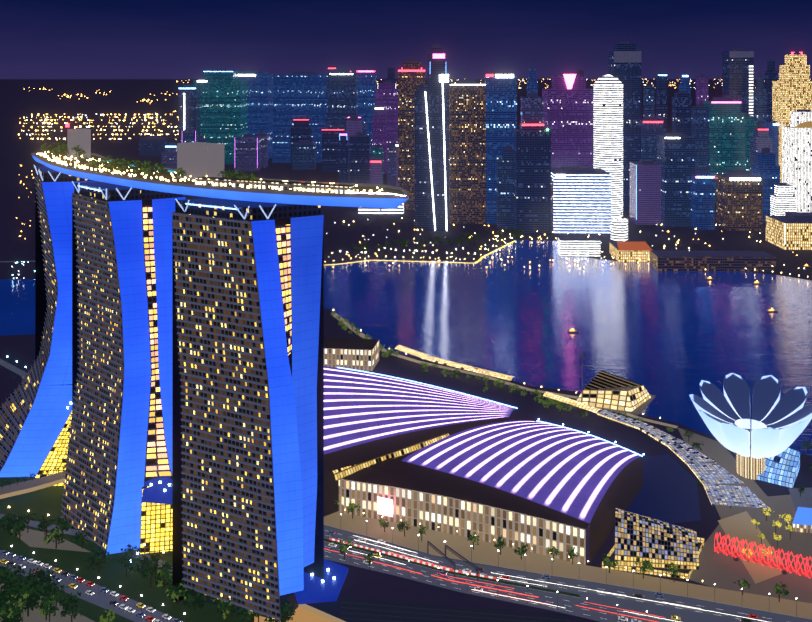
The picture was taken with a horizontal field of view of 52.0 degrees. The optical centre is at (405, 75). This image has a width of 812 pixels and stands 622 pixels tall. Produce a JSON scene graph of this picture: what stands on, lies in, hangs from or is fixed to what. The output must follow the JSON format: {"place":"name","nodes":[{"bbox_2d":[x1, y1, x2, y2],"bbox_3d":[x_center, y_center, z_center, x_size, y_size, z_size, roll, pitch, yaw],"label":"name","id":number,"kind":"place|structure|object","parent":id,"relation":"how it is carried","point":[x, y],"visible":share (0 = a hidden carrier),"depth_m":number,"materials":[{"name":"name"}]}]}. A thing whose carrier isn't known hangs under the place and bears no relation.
{"place":"outdoors","nodes":[
{"label":"outdoors","id":0,"kind":"place"},
{"bbox_2d":[34,165,275,218],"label":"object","id":1,"kind":"structure","parent":0,"point":[124,198],"depth_m":452.10,"materials":[{"name":"metal"}]},
{"bbox_2d":[67,128,354,193],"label":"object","id":2,"kind":"structure","parent":0,"point":[199,162],"depth_m":446.12,"materials":[{"name":"grey"}]},
{"bbox_2d":[38,142,259,180],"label":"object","id":3,"kind":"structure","parent":2,"relation":"on","point":[145,167],"depth_m":474.02,"materials":[{"name":"green plant"}]},
{"bbox_2d":[37,123,405,195],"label":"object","id":4,"kind":"structure","parent":2,"relation":"attached to","point":[81,166],"depth_m":452.32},
{"bbox_2d":[0,79,811,621],"bbox_3d":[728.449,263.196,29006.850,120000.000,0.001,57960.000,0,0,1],"label":"ground","id":5,"kind":"structure","parent":0,"point":[346,227],"depth_m":1344.33,"materials":[{"name":"black"}]},
{"bbox_2d":[0,261,253,621],"bbox_3d":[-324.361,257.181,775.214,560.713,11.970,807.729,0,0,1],"label":"garden grounds","id":6,"kind":"structure","parent":5,"relation":"on","point":[41,497],"depth_m":454.59,"materials":[{"name":"green plant"}]},
{"bbox_2d":[0,465,295,621],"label":"garden trees","id":7,"kind":"object","parent":5,"relation":"on","point":[29,593],"visible":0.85,"depth_m":414.26,"materials":[{"name":"green plant"}]},
{"bbox_2d":[0,166,323,620],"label":"hotel towers","id":8,"kind":"structure","parent":5,"relation":"on","point":[179,349],"depth_m":413.74,"materials":[{"name":"blue glass"}]},
{"bbox_2d":[31,152,408,208],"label":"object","id":9,"kind":"structure","parent":8,"relation":"on","point":[356,199],"depth_m":414.67,"materials":[{"name":"blue metal"}]},
{"bbox_2d":[190,559,569,621],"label":"hotel podium","id":10,"kind":"object","parent":5,"relation":"on","point":[316,599],"visible":0.58,"depth_m":390.83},
{"bbox_2d":[11,380,796,621],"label":"street lamps","id":11,"kind":"object","parent":5,"relation":"on","point":[438,576],"visible":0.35,"depth_m":423.30,"materials":[{"name":"grey metal"}]},
{"bbox_2d":[139,42,811,271],"bbox_3d":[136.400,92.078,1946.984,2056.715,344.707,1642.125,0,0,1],"label":"city skyline","id":12,"kind":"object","parent":5,"relation":"on","point":[601,156],"visible":0.96,"depth_m":1556.13},
{"bbox_2d":[324,313,769,578],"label":"convention centre","id":13,"kind":"structure","parent":5,"relation":"on","point":[394,447],"depth_m":506.12,"materials":[{"name":"purple metal"}]},
{"bbox_2d":[324,427,811,621],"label":"roads","id":14,"kind":"structure","parent":5,"relation":"on","point":[723,573],"depth_m":441.64,"materials":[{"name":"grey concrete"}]},
{"bbox_2d":[0,531,757,621],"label":"cars","id":15,"kind":"object","parent":14,"relation":"on","point":[149,609],"visible":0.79,"depth_m":425.46,"materials":[{"name":"red paint"}]},
{"bbox_2d":[331,228,811,601],"bbox_3d":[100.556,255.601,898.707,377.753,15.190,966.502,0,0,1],"label":"street trees","id":16,"kind":"object","parent":5,"relation":"on","point":[499,544],"visible":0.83,"depth_m":517.95,"materials":[{"name":"green plant"}]},
{"bbox_2d":[689,373,811,487],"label":"lotus-shaped museum","id":17,"kind":"structure","parent":5,"relation":"on","point":[762,450],"depth_m":551.04,"materials":[{"name":"white"}]},
{"bbox_2d":[714,532,811,578],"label":"helix bridge","id":18,"kind":"structure","parent":5,"relation":"on","point":[782,567],"depth_m":444.20,"materials":[{"name":"red metal"}]},
{"bbox_2d":[6,79,807,617],"bbox_3d":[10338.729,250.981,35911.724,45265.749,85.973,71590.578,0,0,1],"label":"city lamps","id":19,"kind":"object","parent":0,"point":[326,233],"visible":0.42,"depth_m":2169.04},
{"bbox_2d":[324,239,811,455],"bbox_3d":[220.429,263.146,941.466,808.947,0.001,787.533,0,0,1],"label":"bay water","id":20,"kind":"structure","parent":0,"point":[670,340],"depth_m":897.91,"materials":[{"name":"blue liquid"}]},
{"bbox_2d":[327,241,514,264],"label":"waterfront promenade","id":21,"kind":"structure","parent":20,"relation":"on","point":[446,262],"depth_m":1183.12,"materials":[{"name":"beige concrete"}]},
{"bbox_2d":[570,352,654,414],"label":"crystal pavilion","id":22,"kind":"structure","parent":20,"relation":"on","point":[603,390],"depth_m":663.69,"materials":[{"name":"yellow glass"}]},
{"bbox_2d":[568,265,810,332],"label":"boats","id":23,"kind":"object","parent":20,"relation":"on","point":[707,278],"visible":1,"depth_m":927.87,"materials":[{"name":"yellow metal"}]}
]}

